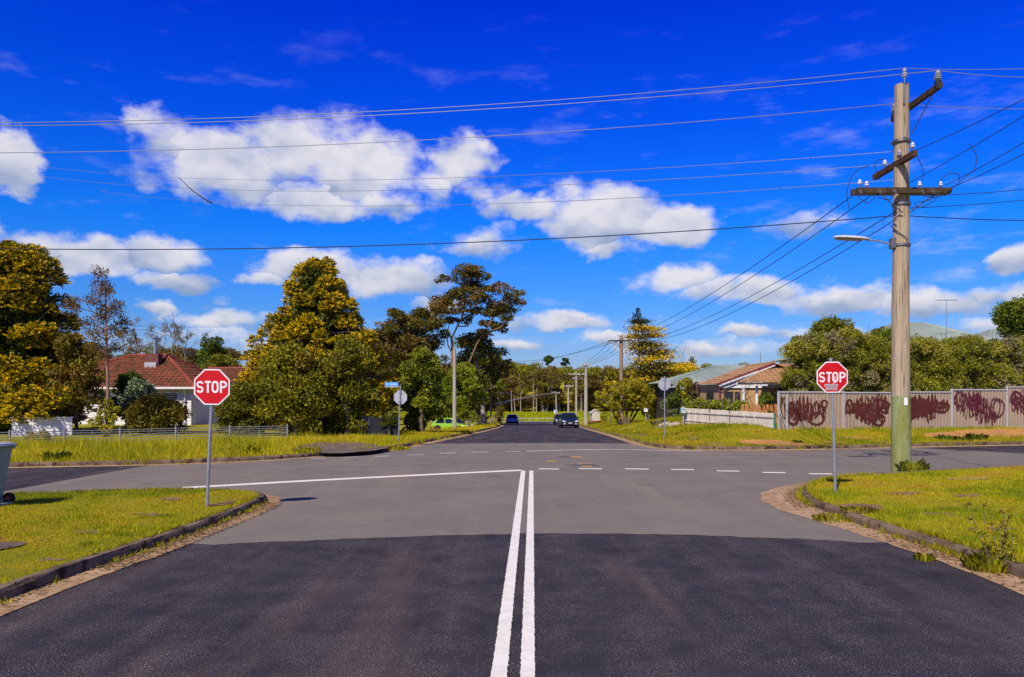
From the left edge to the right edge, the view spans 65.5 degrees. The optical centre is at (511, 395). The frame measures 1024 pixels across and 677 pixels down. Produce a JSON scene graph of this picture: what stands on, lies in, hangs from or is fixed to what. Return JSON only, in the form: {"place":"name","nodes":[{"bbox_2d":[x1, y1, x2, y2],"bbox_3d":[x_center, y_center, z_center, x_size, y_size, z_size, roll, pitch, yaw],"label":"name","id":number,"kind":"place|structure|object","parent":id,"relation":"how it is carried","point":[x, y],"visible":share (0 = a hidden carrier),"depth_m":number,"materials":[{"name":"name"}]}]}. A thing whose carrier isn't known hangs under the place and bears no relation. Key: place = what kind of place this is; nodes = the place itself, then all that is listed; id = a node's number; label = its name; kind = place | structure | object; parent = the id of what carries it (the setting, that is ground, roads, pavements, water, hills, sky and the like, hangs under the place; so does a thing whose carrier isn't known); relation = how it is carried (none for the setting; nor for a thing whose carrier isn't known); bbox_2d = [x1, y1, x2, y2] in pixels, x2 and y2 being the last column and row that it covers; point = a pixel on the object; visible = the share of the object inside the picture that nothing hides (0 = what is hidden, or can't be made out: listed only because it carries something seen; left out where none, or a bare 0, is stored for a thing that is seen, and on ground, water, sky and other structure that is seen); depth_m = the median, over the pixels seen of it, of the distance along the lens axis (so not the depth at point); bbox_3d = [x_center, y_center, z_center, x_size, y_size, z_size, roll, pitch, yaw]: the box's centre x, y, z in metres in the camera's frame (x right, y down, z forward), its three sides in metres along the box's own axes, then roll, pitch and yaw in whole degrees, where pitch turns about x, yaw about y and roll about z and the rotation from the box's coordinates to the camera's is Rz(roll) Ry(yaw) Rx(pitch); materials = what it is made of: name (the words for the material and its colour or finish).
{"place":"outdoors","nodes":[
{"label":"outdoors","id":0,"kind":"place"},
{"bbox_2d":[371,409,644,420],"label":"grass","id":1,"kind":"structure","parent":0,"point":[545,414],"depth_m":184.26,"materials":[{"name":"green plant"}]},
{"bbox_2d":[0,422,1023,676],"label":"road","id":2,"kind":"structure","parent":0,"point":[638,606],"depth_m":7.39,"materials":[{"name":"grey asphalt"}]},
{"bbox_2d":[0,488,265,600],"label":"kerb","id":3,"kind":"structure","parent":2,"relation":"on","point":[17,586],"depth_m":9.44,"materials":[{"name":"concrete"}]},
{"bbox_2d":[0,494,280,615],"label":"gutter","id":4,"kind":"object","parent":2,"relation":"on","point":[74,580],"visible":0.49,"depth_m":8.89,"materials":[{"name":"concrete"}]},
{"bbox_2d":[0,495,281,612],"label":"leaf litter","id":5,"kind":"object","parent":4,"relation":"on","point":[180,539],"visible":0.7,"depth_m":10.60,"materials":[{"name":"brown plant"}]},
{"bbox_2d":[8,424,505,467],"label":"gutter","id":6,"kind":"object","parent":2,"relation":"on","point":[426,443],"visible":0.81,"depth_m":24.45,"materials":[{"name":"concrete"}]},
{"bbox_2d":[9,423,505,466],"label":"kerb","id":7,"kind":"structure","parent":2,"relation":"on","point":[137,462],"depth_m":23.21,"materials":[{"name":"concrete"}]},
{"bbox_2d":[490,471,524,676],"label":"road line","id":8,"kind":"object","parent":2,"relation":"on","point":[500,659],"visible":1,"depth_m":7.68,"materials":[{"name":"paint"}]},
{"bbox_2d":[520,471,534,676],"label":"road line","id":9,"kind":"object","parent":2,"relation":"on","point":[527,662],"visible":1,"depth_m":7.68,"materials":[{"name":"paint"}]},
{"bbox_2d":[559,413,578,427],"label":"parked car","id":10,"kind":"object","parent":2,"relation":"on","point":[568,419],"visible":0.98,"depth_m":82.26,"materials":[{"name":"blue paint"}]},
{"bbox_2d":[579,425,1023,449],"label":"kerb","id":11,"kind":"structure","parent":2,"relation":"on","point":[811,446],"depth_m":29.88,"materials":[{"name":"concrete"}]},
{"bbox_2d":[579,426,1023,450],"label":"gutter","id":12,"kind":"object","parent":2,"relation":"on","point":[628,441],"visible":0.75,"depth_m":30.26,"materials":[{"name":"concrete"}]},
{"bbox_2d":[760,482,1023,594],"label":"gutter","id":13,"kind":"object","parent":2,"relation":"on","point":[777,497],"visible":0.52,"depth_m":11.60,"materials":[{"name":"concrete"}]},
{"bbox_2d":[812,512,853,522],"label":"grass tuft","id":14,"kind":"object","parent":13,"relation":"on","point":[838,517],"visible":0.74,"depth_m":12.58,"materials":[{"name":"green plant"}]},
{"bbox_2d":[785,482,1023,588],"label":"leaf litter","id":15,"kind":"object","parent":13,"relation":"on","point":[925,545],"visible":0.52,"depth_m":10.52,"materials":[{"name":"brown plant"}]},
{"bbox_2d":[961,501,1018,560],"bbox_3d":[5.479,1.611,9.163,0.598,0.786,0.436,0,0,21],"label":"weed","id":16,"kind":"object","parent":13,"relation":"on","point":[1003,545],"visible":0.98,"depth_m":9.14,"materials":[{"name":"green plant"}]},
{"bbox_2d":[959,549,1021,573],"bbox_3d":[5.463,1.889,9.073,0.655,0.238,0.677,0,0,0],"label":"grass tuft","id":17,"kind":"object","parent":13,"relation":"on","point":[979,562],"visible":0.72,"depth_m":8.97,"materials":[{"name":"green plant"}]},
{"bbox_2d":[802,465,1023,578],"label":"kerb","id":18,"kind":"structure","parent":2,"relation":"on","point":[1016,569],"depth_m":11.14,"materials":[{"name":"concrete"}]},
{"bbox_2d":[0,378,1023,583],"bbox_3d":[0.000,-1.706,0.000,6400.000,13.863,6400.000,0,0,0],"label":"ground","id":19,"kind":"structure","parent":0,"point":[201,428],"depth_m":13.60,"materials":[{"name":"green plant"}]},
{"bbox_2d":[0,442,17,505],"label":"wheelie bin","id":20,"kind":"object","parent":19,"relation":"on","point":[6,448],"visible":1,"depth_m":13.34,"materials":[{"name":"grey plastic"}]},
{"bbox_2d":[10,417,73,436],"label":"garden wall","id":21,"kind":"structure","parent":19,"relation":"on","point":[58,424],"depth_m":34.96,"materials":[{"name":"white paint"}]},
{"bbox_2d":[0,239,94,431],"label":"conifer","id":22,"kind":"object","parent":19,"relation":"on","point":[33,317],"visible":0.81,"depth_m":36.56,"materials":[{"name":"green plant"}]},
{"bbox_2d":[35,449,72,459],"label":"weed clump","id":23,"kind":"object","parent":19,"relation":"on","point":[48,455],"visible":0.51,"depth_m":23.07,"materials":[{"name":"green plant"}]},
{"bbox_2d":[41,331,110,434],"bbox_3d":[-19.739,-0.524,36.011,2.836,4.664,2.969,0,0,-40],"label":"photinia","id":24,"kind":"object","parent":19,"relation":"on","point":[78,378],"visible":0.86,"depth_m":35.60,"materials":[{"name":"green plant"}]},
{"bbox_2d":[59,264,140,435],"bbox_3d":[-17.704,-1.891,34.435,3.185,7.427,1.970,0,0,-17],"label":"gum sapling","id":25,"kind":"object","parent":19,"relation":"on","point":[105,315],"visible":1,"depth_m":34.45,"materials":[{"name":"green plant"}]},
{"bbox_2d":[86,397,119,436],"bbox_3d":[-17.638,1.076,34.389,1.431,2.022,0.800,0,0,11],"label":"creeper shrub","id":26,"kind":"object","parent":19,"relation":"on","point":[99,419],"visible":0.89,"depth_m":34.32,"materials":[{"name":"green plant"}]},
{"bbox_2d":[104,370,147,417],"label":"shrub","id":27,"kind":"object","parent":19,"relation":"on","point":[121,382],"visible":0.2,"depth_m":44.41,"materials":[{"name":"green plant"}]},
{"bbox_2d":[0,486,270,602],"bbox_3d":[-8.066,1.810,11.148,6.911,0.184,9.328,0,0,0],"label":"grass","id":28,"kind":"structure","parent":19,"relation":"on","point":[155,495],"depth_m":12.15,"materials":[{"name":"green plant"}]},
{"bbox_2d":[116,376,157,410],"bbox_3d":[-18.826,0.431,39.964,1.816,2.755,2.112,0,0,0],"label":"silver shrub","id":29,"kind":"object","parent":19,"relation":"on","point":[136,388],"visible":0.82,"depth_m":39.46,"materials":[{"name":"green plant"}]},
{"bbox_2d":[0,424,287,442],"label":"rail fence","id":30,"kind":"object","parent":19,"relation":"on","point":[9,432],"visible":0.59,"depth_m":30.93,"materials":[{"name":"metal"}]},
{"bbox_2d":[118,393,193,433],"bbox_3d":[-16.852,1.009,37.554,3.369,2.284,2.695,0,0,14],"label":"shrub","id":31,"kind":"object","parent":19,"relation":"on","point":[151,412],"visible":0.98,"depth_m":36.85,"materials":[{"name":"green plant"}]},
{"bbox_2d":[144,314,184,355],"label":"bare tree","id":32,"kind":"object","parent":19,"relation":"on","point":[178,331],"visible":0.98,"depth_m":65.56,"materials":[{"name":"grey plant"}]},
{"bbox_2d":[73,336,263,424],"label":"house","id":33,"kind":"structure","parent":19,"relation":"on","point":[171,377],"depth_m":49.95,"materials":[{"name":"tile"}]},
{"bbox_2d":[145,317,209,361],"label":"bare tree","id":34,"kind":"object","parent":19,"relation":"on","point":[181,340],"visible":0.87,"depth_m":65.95,"materials":[{"name":"brown plant"}]},
{"bbox_2d":[1,429,415,461],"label":"grass","id":35,"kind":"structure","parent":19,"relation":"on","point":[90,446],"depth_m":26.07,"materials":[{"name":"green plant"}]},
{"bbox_2d":[194,369,229,506],"bbox_3d":[-5.034,0.777,13.391,0.604,2.433,0.075,0,0,0],"label":"stop sign","id":36,"kind":"object","parent":19,"relation":"on","point":[211,387],"visible":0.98,"depth_m":13.36,"materials":[{"name":"red metal"}]},
{"bbox_2d":[194,335,239,367],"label":"round tree","id":37,"kind":"object","parent":19,"relation":"on","point":[206,351],"visible":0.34,"depth_m":82.86,"materials":[{"name":"green plant"}]},
{"bbox_2d":[199,353,243,369],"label":"shrub","id":38,"kind":"object","parent":19,"relation":"on","point":[223,361],"visible":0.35,"depth_m":60.84,"materials":[{"name":"green plant"}]},
{"bbox_2d":[209,380,278,435],"bbox_3d":[-12.750,0.784,38.075,3.318,3.076,2.700,0,0,-38],"label":"shrub","id":39,"kind":"object","parent":19,"relation":"on","point":[236,407],"visible":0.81,"depth_m":37.36,"materials":[{"name":"green plant"}]},
{"bbox_2d":[248,339,334,435],"bbox_3d":[-10.722,-0.310,38.501,4.432,4.860,3.849,0,0,0],"label":"broadleaf tree","id":40,"kind":"object","parent":19,"relation":"on","point":[288,382],"visible":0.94,"depth_m":37.81,"materials":[{"name":"green plant"}]},
{"bbox_2d":[229,256,402,431],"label":"conifer","id":41,"kind":"object","parent":19,"relation":"on","point":[315,317],"visible":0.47,"depth_m":44.88,"materials":[{"name":"green plant"}]},
{"bbox_2d":[291,442,387,452],"bbox_3d":[-5.961,1.832,28.296,3.165,0.076,5.368,0,0,0],"label":"asphalt pad","id":42,"kind":"object","parent":19,"relation":"on","point":[330,447],"visible":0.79,"depth_m":28.09,"materials":[{"name":"grey asphalt"}]},
{"bbox_2d":[318,334,384,435],"bbox_3d":[-8.081,-0.451,39.409,3.439,5.249,3.338,0,0,0],"label":"broadleaf tree","id":43,"kind":"object","parent":19,"relation":"on","point":[351,362],"visible":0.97,"depth_m":39.14,"materials":[{"name":"green plant"}]},
{"bbox_2d":[310,415,398,435],"bbox_3d":[-7.910,1.611,39.739,5.016,1.230,0.105,0,0,18],"label":"fence","id":44,"kind":"object","parent":19,"relation":"on","point":[374,427],"visible":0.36,"depth_m":39.42,"materials":[{"name":"metal"}]},
{"bbox_2d":[287,428,474,448],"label":"grass","id":45,"kind":"structure","parent":19,"relation":"on","point":[408,433],"depth_m":36.66,"materials":[{"name":"green plant"}]},
{"bbox_2d":[377,411,403,435],"bbox_3d":[-5.973,1.405,39.009,1.607,1.353,1.756,0,0,0],"label":"yucca","id":46,"kind":"object","parent":19,"relation":"on","point":[386,421],"visible":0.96,"depth_m":38.88,"materials":[{"name":"green plant"}]},
{"bbox_2d":[385,382,406,440],"bbox_3d":[-4.551,0.752,31.192,0.895,2.531,0.075,0,0,11],"label":"stop sign","id":47,"kind":"object","parent":19,"relation":"on","point":[400,396],"visible":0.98,"depth_m":31.17,"materials":[{"name":"silver metal"}]},
{"bbox_2d":[371,306,450,429],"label":"gum tree","id":48,"kind":"object","parent":19,"relation":"on","point":[396,343],"visible":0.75,"depth_m":90.20,"materials":[{"name":"green plant"}]},
{"bbox_2d":[83,340,747,411],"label":"forest","id":49,"kind":"object","parent":19,"relation":"on","point":[596,374],"visible":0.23,"depth_m":222.18,"materials":[{"name":"green plant"}]},
{"bbox_2d":[401,406,430,430],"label":"shrub","id":50,"kind":"object","parent":19,"relation":"on","point":[407,426],"visible":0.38,"depth_m":49.76,"materials":[{"name":"green plant"}]},
{"bbox_2d":[395,346,446,431],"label":"broadleaf tree","id":51,"kind":"object","parent":19,"relation":"on","point":[423,392],"visible":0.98,"depth_m":48.42,"materials":[{"name":"green plant"}]},
{"bbox_2d":[452,348,456,427],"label":"power pole","id":52,"kind":"object","parent":19,"relation":"on","point":[454,393],"visible":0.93,"depth_m":63.88,"materials":[{"name":"grey wood"}]},
{"bbox_2d":[440,361,489,422],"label":"broadleaf tree","id":53,"kind":"object","parent":19,"relation":"on","point":[466,382],"visible":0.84,"depth_m":85.77,"materials":[{"name":"green plant"}]},
{"bbox_2d":[440,422,501,429],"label":"grass","id":54,"kind":"structure","parent":19,"relation":"on","point":[476,426],"depth_m":73.78,"materials":[{"name":"green plant"}]},
{"bbox_2d":[431,417,473,428],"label":"parked car","id":55,"kind":"object","parent":54,"relation":"on","point":[445,422],"visible":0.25,"depth_m":79.48,"materials":[{"name":"green paint"}]},
{"bbox_2d":[425,263,527,384],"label":"gum tree","id":56,"kind":"object","parent":19,"relation":"on","point":[474,274],"visible":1,"depth_m":98.69,"materials":[{"name":"green plant"}]},
{"bbox_2d":[464,352,500,423],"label":"broadleaf tree","id":57,"kind":"object","parent":19,"relation":"on","point":[476,416],"visible":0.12,"depth_m":111.62,"materials":[{"name":"green plant"}]},
{"bbox_2d":[453,331,514,423],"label":"gum tree","id":58,"kind":"object","parent":19,"relation":"on","point":[487,357],"visible":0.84,"depth_m":103.59,"materials":[{"name":"green plant"}]},
{"bbox_2d":[572,363,590,424],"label":"power pole","id":59,"kind":"object","parent":19,"relation":"on","point":[585,379],"visible":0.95,"depth_m":91.84,"materials":[{"name":"white wood"}]},
{"bbox_2d":[602,369,617,422],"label":"tree","id":60,"kind":"object","parent":19,"relation":"on","point":[609,377],"visible":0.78,"depth_m":81.79,"materials":[{"name":"green plant"}]},
{"bbox_2d":[608,335,634,422],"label":"power pole","id":61,"kind":"object","parent":19,"relation":"on","point":[621,345],"visible":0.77,"depth_m":74.84,"materials":[{"name":"brown wood"}]},
{"bbox_2d":[623,195,870,340],"bbox_3d":[9.484,-4.648,47.430,0.022,0.845,54.668,0,0,1],"label":"power wire","id":62,"kind":"object","parent":61,"relation":"attached to","point":[773,262],"visible":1,"depth_m":27.13,"materials":[{"name":"grey metal"}]},
{"bbox_2d":[635,218,897,341],"bbox_3d":[10.567,-4.428,47.430,0.022,1.284,54.688,0,0,2],"label":"power wire","id":63,"kind":"object","parent":61,"relation":"attached to","point":[785,284],"visible":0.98,"depth_m":28.25,"materials":[{"name":"grey metal"}]},
{"bbox_2d":[638,210,896,340],"bbox_3d":[10.184,-4.515,47.430,0.022,1.110,54.670,0,0,1],"label":"power wire","id":64,"kind":"object","parent":61,"relation":"attached to","point":[789,274],"visible":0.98,"depth_m":27.46,"materials":[{"name":"grey metal"}]},
{"bbox_2d":[594,378,656,424],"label":"wattle","id":65,"kind":"object","parent":19,"relation":"on","point":[639,394],"visible":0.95,"depth_m":67.40,"materials":[{"name":"green plant"}]},
{"bbox_2d":[580,414,682,432],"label":"grass","id":66,"kind":"structure","parent":19,"relation":"on","point":[608,425],"depth_m":61.57,"materials":[{"name":"green plant"}]},
{"bbox_2d":[604,307,701,419],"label":"tiered conifer","id":67,"kind":"object","parent":19,"relation":"on","point":[651,367],"visible":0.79,"depth_m":85.39,"materials":[{"name":"green plant"}]},
{"bbox_2d":[658,376,670,435],"bbox_3d":[6.663,0.597,34.769,0.544,2.835,0.075,0,0,-3],"label":"stop sign","id":68,"kind":"object","parent":19,"relation":"on","point":[664,383],"visible":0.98,"depth_m":34.79,"materials":[{"name":"silver metal"}]},
{"bbox_2d":[659,383,685,416],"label":"shrub","id":69,"kind":"object","parent":19,"relation":"on","point":[675,398],"visible":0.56,"depth_m":55.75,"materials":[{"name":"green plant"}]},
{"bbox_2d":[678,377,696,401],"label":"shrub","id":70,"kind":"object","parent":19,"relation":"on","point":[686,382],"visible":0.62,"depth_m":51.82,"materials":[{"name":"green plant"}]},
{"bbox_2d":[648,365,757,419],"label":"house","id":71,"kind":"structure","parent":19,"relation":"on","point":[708,372],"depth_m":62.46,"materials":[{"name":"grey metal"}]},
{"bbox_2d":[682,371,751,410],"bbox_3d":[10.876,0.108,40.664,2.501,2.821,6.801,0,0,-15],"label":"hedge","id":72,"kind":"object","parent":19,"relation":"on","point":[722,404],"visible":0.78,"depth_m":39.95,"materials":[{"name":"green plant"}]},
{"bbox_2d":[684,408,775,428],"bbox_3d":[10.160,1.273,38.298,0.099,1.154,10.209,0,0,-9],"label":"panel fence","id":73,"kind":"object","parent":19,"relation":"on","point":[699,416],"visible":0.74,"depth_m":37.70,"materials":[{"name":"white paint"}]},
{"bbox_2d":[740,404,776,422],"bbox_3d":[11.425,1.105,36.630,1.850,1.390,0.060,0,0,0],"label":"picket fence","id":74,"kind":"object","parent":19,"relation":"on","point":[754,408],"visible":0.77,"depth_m":36.60,"materials":[{"name":"brown wood"}]},
{"bbox_2d":[752,392,773,412],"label":"fern shrub","id":75,"kind":"object","parent":19,"relation":"on","point":[767,397],"visible":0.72,"depth_m":36.65,"materials":[{"name":"green plant"}]},
{"bbox_2d":[740,439,810,444],"bbox_3d":[9.807,1.783,30.164,2.973,0.162,1.416,0,0,15],"label":"dirt patch","id":76,"kind":"object","parent":19,"relation":"on","point":[760,441],"visible":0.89,"depth_m":30.25,"materials":[{"name":"brown soil"}]},
{"bbox_2d":[697,352,866,409],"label":"house","id":77,"kind":"structure","parent":19,"relation":"on","point":[765,378],"depth_m":40.10,"materials":[{"name":"beige tile"}]},
{"bbox_2d":[597,417,1023,449],"bbox_3d":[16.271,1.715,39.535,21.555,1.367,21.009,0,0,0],"label":"grass","id":78,"kind":"structure","parent":19,"relation":"on","point":[677,437],"depth_m":33.14,"materials":[{"name":"green plant"}]},
{"bbox_2d":[809,314,854,334],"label":"leafy tree","id":79,"kind":"object","parent":19,"relation":"on","point":[827,324],"visible":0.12,"depth_m":40.65,"materials":[{"name":"green plant"}]},
{"bbox_2d":[817,358,847,491],"bbox_3d":[6.172,0.642,15.381,0.603,2.706,0.077,0,0,0],"label":"stop sign","id":80,"kind":"object","parent":19,"relation":"on","point":[832,378],"visible":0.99,"depth_m":15.35,"materials":[{"name":"red metal"}]},
{"bbox_2d":[840,503,883,512],"bbox_3d":[5.744,1.853,13.092,0.688,0.008,1.281,0,0,23],"label":"dirt patch","id":81,"kind":"object","parent":19,"relation":"on","point":[868,505],"visible":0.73,"depth_m":13.37,"materials":[{"name":"brown soil"}]},
{"bbox_2d":[839,504,879,513],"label":"grass tuft","id":82,"kind":"object","parent":81,"relation":"on","point":[863,508],"visible":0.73,"depth_m":12.74,"materials":[{"name":"green plant"}]},
{"bbox_2d":[868,325,890,340],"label":"leafy tree","id":83,"kind":"object","parent":19,"relation":"on","point":[886,333],"visible":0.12,"depth_m":43.41,"materials":[{"name":"green plant"}]},
{"bbox_2d":[769,322,996,363],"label":"house","id":84,"kind":"structure","parent":19,"relation":"on","point":[924,329],"depth_m":45.88,"materials":[{"name":"grey metal"}]},
{"bbox_2d":[776,326,1023,391],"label":"hedge","id":85,"kind":"object","parent":19,"relation":"on","point":[969,361],"visible":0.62,"depth_m":37.58,"materials":[{"name":"green plant"}]},
{"bbox_2d":[777,386,1023,429],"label":"sheet fence","id":86,"kind":"object","parent":19,"relation":"on","point":[957,407],"visible":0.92,"depth_m":35.71,"materials":[{"name":"grey metal"}]},
{"bbox_2d":[833,68,976,471],"bbox_3d":[10.016,-3.023,20.346,2.774,10.567,2.456,0,0,-37],"label":"power pole","id":87,"kind":"object","parent":19,"relation":"on","point":[901,191],"visible":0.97,"depth_m":20.32,"materials":[{"name":"brown wood"}]},
{"bbox_2d":[0,215,891,249],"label":"phone cable","id":88,"kind":"object","parent":87,"relation":"attached to","point":[451,243],"visible":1,"depth_m":21.19,"materials":[{"name":"grey plastic"}]},
{"bbox_2d":[0,103,893,152],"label":"power wire","id":89,"kind":"object","parent":87,"relation":"attached to","point":[446,138],"visible":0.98,"depth_m":22.13,"materials":[{"name":"grey metal"}]},
{"bbox_2d":[0,68,902,122],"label":"power wire","id":90,"kind":"object","parent":87,"relation":"attached to","point":[456,106],"visible":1,"depth_m":21.20,"materials":[{"name":"grey metal"}]},
{"bbox_2d":[42,164,889,190],"bbox_3d":[-9.363,-9.683,34.665,47.899,7.406,0.015,0,0,36],"label":"service wire","id":91,"kind":"object","parent":87,"relation":"attached to","point":[527,186],"visible":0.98,"depth_m":26.52,"materials":[{"name":"grey metal"}]},
{"bbox_2d":[0,70,936,125],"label":"power wire","id":92,"kind":"object","parent":87,"relation":"attached to","point":[473,109],"visible":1,"depth_m":20.28,"materials":[{"name":"grey metal"}]},
{"bbox_2d":[48,151,893,180],"bbox_3d":[-9.363,-10.145,34.665,47.899,7.682,0.015,0,0,36],"label":"service wire","id":93,"kind":"object","parent":87,"relation":"attached to","point":[520,175],"visible":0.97,"depth_m":27.18,"materials":[{"name":"grey metal"}]},
{"bbox_2d":[102,180,890,205],"bbox_3d":[-7.602,-9.031,34.665,45.096,6.926,0.015,0,0,39],"label":"service wire","id":94,"kind":"object","parent":87,"relation":"attached to","point":[560,201],"visible":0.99,"depth_m":26.32,"materials":[{"name":"grey metal"}]},
{"bbox_2d":[795,464,1023,582],"bbox_3d":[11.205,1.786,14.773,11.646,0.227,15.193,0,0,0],"label":"grass","id":95,"kind":"structure","parent":19,"relation":"on","point":[1011,482],"depth_m":14.54,"materials":[{"name":"green plant"}]},
{"bbox_2d":[894,458,930,471],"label":"grass tuft","id":96,"kind":"object","parent":95,"relation":"on","point":[909,466],"visible":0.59,"depth_m":19.97,"materials":[{"name":"green plant"}]},
{"bbox_2d":[922,428,1023,436],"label":"dirt patch","id":97,"kind":"object","parent":19,"relation":"on","point":[1004,432],"visible":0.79,"depth_m":35.44,"materials":[{"name":"brown soil"}]},
{"bbox_2d":[989,294,1023,341],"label":"leafy tree","id":98,"kind":"object","parent":19,"relation":"on","point":[1008,317],"visible":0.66,"depth_m":42.69,"materials":[{"name":"green plant"}]},
{"bbox_2d":[0,0,1023,421],"label":"sky","id":99,"kind":"structure","parent":0,"point":[112,61],"materials":[{"name":"blue"}]},
{"bbox_2d":[4,443,1023,544],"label":"intersection pavement","id":100,"kind":"structure","parent":0,"point":[653,493],"depth_m":17.21,"materials":[{"name":"grey asphalt"}]},
{"bbox_2d":[184,470,523,487],"bbox_3d":[-3.429,1.991,19.181,8.381,0.001,0.484,0,0,-29],"label":"road line","id":101,"kind":"object","parent":100,"relation":"on","point":[352,478],"visible":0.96,"depth_m":19.02,"materials":[{"name":"paint"}]},
{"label":"ground edge","id":102,"kind":"structure","parent":0,"visible":0},
{"bbox_2d":[52,428,476,464],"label":"grass","id":103,"kind":"structure","parent":102,"relation":"on","point":[419,438],"depth_m":27.91,"materials":[{"name":"green plant"}]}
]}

